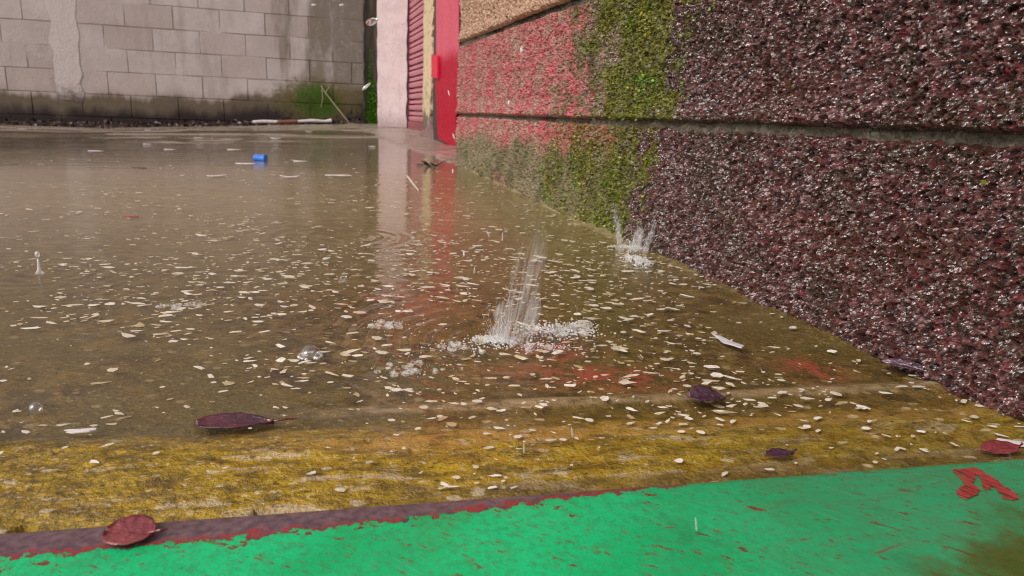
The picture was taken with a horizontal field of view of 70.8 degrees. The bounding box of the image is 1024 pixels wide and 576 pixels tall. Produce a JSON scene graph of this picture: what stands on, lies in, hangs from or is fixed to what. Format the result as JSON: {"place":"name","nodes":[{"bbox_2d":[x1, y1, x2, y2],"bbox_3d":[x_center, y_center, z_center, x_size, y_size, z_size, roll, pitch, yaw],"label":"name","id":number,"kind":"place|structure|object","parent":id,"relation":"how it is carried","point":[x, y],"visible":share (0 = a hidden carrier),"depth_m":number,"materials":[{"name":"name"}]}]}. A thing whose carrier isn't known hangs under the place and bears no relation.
{"place":"outdoors","nodes":[
{"label":"outdoors","id":0,"kind":"place"},
{"bbox_2d":[0,125,667,372],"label":"water","id":1,"kind":"structure","parent":0,"point":[37,151],"depth_m":1.88,"materials":[{"name":"brown liquid"}]},
{"bbox_2d":[22,326,40,328],"bbox_3d":[-0.345,0.029,0.516,0.014,0.002,0.006,-6,13,-12],"label":"pale flake","id":2,"kind":"object","parent":1,"relation":"on","point":[31,327],"visible":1,"depth_m":0.52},
{"bbox_2d":[35,251,43,274],"bbox_3d":[-0.430,-0.023,0.654,0.008,0.021,0.008,2,13,0],"label":"water jet","id":3,"kind":"object","parent":1,"relation":"on","point":[39,271],"visible":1,"depth_m":0.65},
{"bbox_2d":[61,304,83,305],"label":"pale flake","id":4,"kind":"object","parent":1,"relation":"on","point":[72,305],"visible":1,"depth_m":0.57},
{"bbox_2d":[64,428,96,433],"bbox_3d":[-0.222,0.073,0.369,0.015,0.001,0.005,-1,15,-12],"label":"paper scrap","id":5,"kind":"object","parent":1,"relation":"on","point":[73,431],"visible":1,"depth_m":0.37,"materials":[{"name":"white paper"}]},
{"bbox_2d":[107,368,117,371],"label":"pale flake","id":6,"kind":"object","parent":1,"relation":"on","point":[111,369],"visible":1,"depth_m":0.45,"materials":[{"name":"beige"}]},
{"bbox_2d":[121,332,135,337],"bbox_3d":[-0.273,0.033,0.511,0.013,0.001,0.006,16,15,30],"label":"pale flake","id":7,"kind":"object","parent":1,"relation":"on","point":[127,335],"visible":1,"depth_m":0.51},
{"bbox_2d":[158,314,172,316],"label":"pale flake","id":8,"kind":"object","parent":1,"relation":"on","point":[165,315],"visible":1,"depth_m":0.56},
{"bbox_2d":[194,412,295,427],"bbox_3d":[-0.143,0.072,0.388,0.052,0.004,0.016,1,18,-9],"label":"fallen leaf","id":9,"kind":"object","parent":1,"relation":"on","point":[232,420],"visible":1,"depth_m":0.39,"materials":[{"name":"plant"}]},
{"bbox_2d":[253,154,267,160],"bbox_3d":[-0.663,-0.342,1.895,0.034,0.019,0.020,6,14,14],"label":"bottle cap","id":10,"kind":"object","parent":1,"relation":"on","point":[263,157],"visible":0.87,"depth_m":1.89,"materials":[{"name":"blue plastic"}]},
{"bbox_2d":[276,357,285,361],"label":"pale flake","id":11,"kind":"object","parent":1,"relation":"on","point":[281,359],"visible":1,"depth_m":0.48,"materials":[{"name":"white"}]},
{"bbox_2d":[297,345,322,363],"bbox_3d":[-0.137,0.046,0.489,0.017,0.014,0.017,2,13,0],"label":"bubble","id":12,"kind":"object","parent":1,"relation":"on","point":[306,359],"visible":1,"depth_m":0.49,"materials":[{"name":"clear liquid"}]},
{"bbox_2d":[325,174,350,175],"bbox_3d":[-0.376,-0.244,1.557,0.056,0.001,0.025,-2,14,-17],"label":"litter scrap","id":13,"kind":"object","parent":1,"relation":"on","point":[337,175],"visible":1,"depth_m":1.55,"materials":[{"name":"white paper"}]},
{"bbox_2d":[338,276,346,282],"bbox_3d":[-0.145,-0.007,0.616,0.008,0.006,0.004,2,13,0],"label":"water drop","id":14,"kind":"object","parent":1,"relation":"on","point":[342,279],"visible":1,"depth_m":0.61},
{"bbox_2d":[341,349,359,353],"bbox_3d":[-0.112,0.044,0.501,0.015,0.001,0.006,-15,22,-23],"label":"pale flake","id":15,"kind":"object","parent":1,"relation":"on","point":[350,351],"visible":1,"depth_m":0.50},
{"bbox_2d":[353,311,365,313],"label":"pale flake","id":16,"kind":"object","parent":1,"relation":"on","point":[360,312],"visible":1,"depth_m":0.59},
{"bbox_2d":[372,336,382,339],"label":"pale flake","id":17,"kind":"object","parent":1,"relation":"on","point":[377,337],"visible":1,"depth_m":0.53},
{"bbox_2d":[375,350,388,353],"bbox_3d":[-0.091,0.045,0.502,0.010,0.001,0.007,4,13,-8],"label":"pale flake","id":18,"kind":"object","parent":1,"relation":"on","point":[381,352],"visible":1,"depth_m":0.50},
{"bbox_2d":[407,175,418,190],"bbox_3d":[-0.204,-0.216,1.472,0.005,0.010,0.238,-1,14,-13],"label":"straw","id":19,"kind":"object","parent":1,"relation":"on","point":[412,182],"visible":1,"depth_m":1.46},
{"bbox_2d":[371,364,462,376],"bbox_3d":[-0.070,0.050,0.479,0.071,0.010,0.038,-6,16,-30],"label":"water splash","id":20,"kind":"object","parent":1,"relation":"on","point":[410,366],"visible":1,"depth_m":0.47,"materials":[{"name":"clear liquid"}]},
{"bbox_2d":[416,160,443,166],"bbox_3d":[-0.217,-0.331,1.886,0.060,0.021,0.245,2,13,0],"label":"twig","id":21,"kind":"object","parent":1,"relation":"on","point":[427,164],"visible":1,"depth_m":1.84,"materials":[{"name":"brown wood"}]},
{"bbox_2d":[5,192,956,442],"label":"sunken flakes","id":22,"kind":"object","parent":1,"relation":"in","point":[451,424],"visible":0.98,"depth_m":0.55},
{"bbox_2d":[0,155,1020,488],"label":"flake specks","id":23,"kind":"object","parent":1,"relation":"on","point":[446,317],"visible":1,"depth_m":0.62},
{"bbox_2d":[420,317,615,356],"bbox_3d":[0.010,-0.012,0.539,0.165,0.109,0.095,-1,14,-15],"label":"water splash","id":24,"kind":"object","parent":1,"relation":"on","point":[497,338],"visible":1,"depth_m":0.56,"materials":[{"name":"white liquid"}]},
{"bbox_2d":[514,355,527,359],"bbox_3d":[0.006,0.049,0.506,0.011,0.001,0.006,9,16,23],"label":"pale flake","id":25,"kind":"object","parent":1,"relation":"on","point":[520,357],"visible":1,"depth_m":0.51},
{"bbox_2d":[600,396,608,400],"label":"pale flake","id":26,"kind":"object","parent":1,"relation":"on","point":[604,398],"visible":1,"depth_m":0.44,"materials":[{"name":"white"}]},
{"bbox_2d":[615,346,628,349],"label":"pale flake","id":27,"kind":"object","parent":1,"relation":"on","point":[620,347],"visible":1,"depth_m":0.54,"materials":[{"name":"white paper"}]},
{"bbox_2d":[619,381,636,384],"bbox_3d":[0.076,0.062,0.471,0.012,0.001,0.005,0,22,-3],"label":"pale flake","id":28,"kind":"object","parent":1,"relation":"on","point":[625,382],"visible":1,"depth_m":0.47,"materials":[{"name":"beige"}]},
{"bbox_2d":[598,244,658,272],"bbox_3d":[0.157,-0.065,0.839,0.092,0.070,0.174,2,13,0],"label":"water splash","id":29,"kind":"object","parent":1,"relation":"on","point":[631,257],"visible":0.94,"depth_m":0.84,"materials":[{"name":"white liquid"}]},
{"bbox_2d":[688,385,730,400],"bbox_3d":[0.124,0.067,0.448,0.028,0.005,0.013,4,37,-7],"label":"fallen leaf","id":30,"kind":"object","parent":1,"relation":"on","point":[701,393],"visible":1,"depth_m":0.45,"materials":[{"name":"purple plant"}]},
{"bbox_2d":[703,365,719,367],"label":"pale flake","id":31,"kind":"object","parent":1,"relation":"on","point":[711,366],"visible":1,"depth_m":0.51,"materials":[{"name":"white"}]},
{"bbox_2d":[710,372,723,377],"bbox_3d":[0.140,0.059,0.492,0.010,0.001,0.008,-3,17,-24],"label":"pale flake","id":32,"kind":"object","parent":1,"relation":"on","point":[715,374],"visible":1,"depth_m":0.49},
{"bbox_2d":[712,334,743,347],"bbox_3d":[0.166,0.041,0.558,0.009,0.002,0.036,-8,16,-26],"label":"petal","id":33,"kind":"object","parent":1,"relation":"on","point":[725,340],"visible":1,"depth_m":0.56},
{"bbox_2d":[830,391,841,395],"bbox_3d":[0.212,0.069,0.470,0.008,0.002,0.007,20,15,22],"label":"pale flake","id":34,"kind":"object","parent":1,"relation":"on","point":[836,393],"visible":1,"depth_m":0.47,"materials":[{"name":"beige"}]},
{"bbox_2d":[881,357,929,371],"bbox_3d":[0.285,0.056,0.509,0.042,0.005,0.012,12,34,36],"label":"fallen leaf","id":35,"kind":"object","parent":1,"relation":"on","point":[901,362],"visible":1,"depth_m":0.52,"materials":[{"name":"purple plant"}]},
{"bbox_2d":[366,18,377,25],"bbox_3d":[-0.239,-0.455,1.230,0.021,0.013,0.012,2,13,0],"label":"water drop","id":36,"kind":"object","parent":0,"point":[371,21],"visible":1,"depth_m":1.23,"materials":[{"name":"clear liquid"}]},
{"bbox_2d":[0,123,1023,533],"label":"floor","id":37,"kind":"structure","parent":0,"point":[48,481],"depth_m":0.49,"materials":[{"name":"concrete"}]},
{"bbox_2d":[0,118,364,127],"bbox_3d":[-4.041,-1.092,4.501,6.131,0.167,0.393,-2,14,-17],"label":"leaf litter","id":38,"kind":"object","parent":37,"relation":"on","point":[155,124],"visible":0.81,"depth_m":5.07,"materials":[{"name":"brown plant"}]},
{"bbox_2d":[321,85,348,122],"bbox_3d":[-1.323,-1.380,5.407,0.229,0.284,0.038,4,13,6],"label":"dry stem","id":39,"kind":"object","parent":38,"relation":"on","point":[331,101],"visible":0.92,"depth_m":5.40,"materials":[{"name":"plant"}]},
{"bbox_2d":[0,0,377,123],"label":"block wall","id":40,"kind":"structure","parent":37,"relation":"on","point":[137,61],"depth_m":5.11,"materials":[{"name":"grey concrete"}]},
{"bbox_2d":[252,119,331,123],"bbox_3d":[-1.601,-1.221,5.259,0.558,0.052,0.033,-4,15,-24],"label":"torn pipe","id":41,"kind":"object","parent":37,"relation":"on","point":[290,121],"visible":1,"depth_m":5.24,"materials":[{"name":"white plastic"}]},
{"bbox_2d":[335,488,345,491],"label":"pale flake","id":42,"kind":"object","parent":37,"relation":"on","point":[341,489],"visible":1,"depth_m":0.33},
{"bbox_2d":[377,0,407,127],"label":"concrete pillar","id":43,"kind":"structure","parent":37,"relation":"on","point":[392,27],"depth_m":4.41,"materials":[{"name":"concrete"}]},
{"bbox_2d":[406,0,423,130],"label":"roller shutter","id":44,"kind":"object","parent":43,"relation":"attached to","point":[414,84],"visible":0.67,"depth_m":4.24,"materials":[{"name":"red paint"}]},
{"bbox_2d":[419,0,433,138],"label":"post","id":45,"kind":"object","parent":37,"relation":"on","point":[428,47],"depth_m":3.45,"materials":[{"name":"beige paint"}]},
{"bbox_2d":[431,0,461,145],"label":"metal sheet","id":46,"kind":"object","parent":45,"relation":"attached to","point":[447,44],"visible":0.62,"depth_m":2.96,"materials":[{"name":"red metal"}]},
{"bbox_2d":[433,149,456,157],"bbox_3d":[-0.211,-0.438,2.379,0.101,0.020,0.595,1,13,-7],"label":"threshold","id":47,"kind":"object","parent":37,"relation":"on","point":[452,153],"visible":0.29,"depth_m":2.31,"materials":[{"name":"pink concrete"}]},
{"bbox_2d":[674,458,682,462],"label":"pale flake","id":48,"kind":"object","parent":37,"relation":"on","point":[679,460],"visible":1,"depth_m":0.37,"materials":[{"name":"white"}]},
{"bbox_2d":[765,448,796,456],"bbox_3d":[0.141,0.086,0.376,0.019,0.003,0.007,0,25,-11],"label":"fallen leaf","id":49,"kind":"object","parent":37,"relation":"on","point":[776,452],"visible":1,"depth_m":0.38,"materials":[{"name":"purple plant"}]},
{"bbox_2d":[980,440,1022,453],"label":"fallen leaf","id":50,"kind":"object","parent":37,"relation":"on","point":[998,447],"visible":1,"depth_m":0.39,"materials":[{"name":"red plant"}]},
{"bbox_2d":[996,438,1023,446],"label":"paper scrap","id":51,"kind":"object","parent":37,"relation":"on","point":[1012,441],"visible":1,"depth_m":0.41,"materials":[{"name":"white paper"}]},
{"label":"ground","id":52,"kind":"structure","parent":0,"visible":0},
{"bbox_2d":[0,459,1023,575],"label":"door sill","id":53,"kind":"structure","parent":52,"relation":"on","point":[920,521],"depth_m":0.29,"materials":[{"name":"green paint"}]},
{"bbox_2d":[101,514,167,545],"bbox_3d":[-0.149,0.095,0.282,0.019,0.004,0.021,13,17,39],"label":"fallen leaf","id":54,"kind":"object","parent":53,"relation":"on","point":[129,529],"visible":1,"depth_m":0.28,"materials":[{"name":"red plant"}]},
{"bbox_2d":[952,467,1018,499],"bbox_3d":[0.226,0.096,0.353,0.031,0.001,0.034,2,13,0],"label":"paint mark","id":55,"kind":"object","parent":53,"relation":"on","point":[987,480],"visible":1,"depth_m":0.35,"materials":[{"name":"red paint"}]},
{"bbox_2d":[454,0,1023,420],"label":"roughcast wall","id":56,"kind":"structure","parent":52,"relation":"on","point":[793,157],"depth_m":0.62,"materials":[{"name":"brown stone"}]}
]}

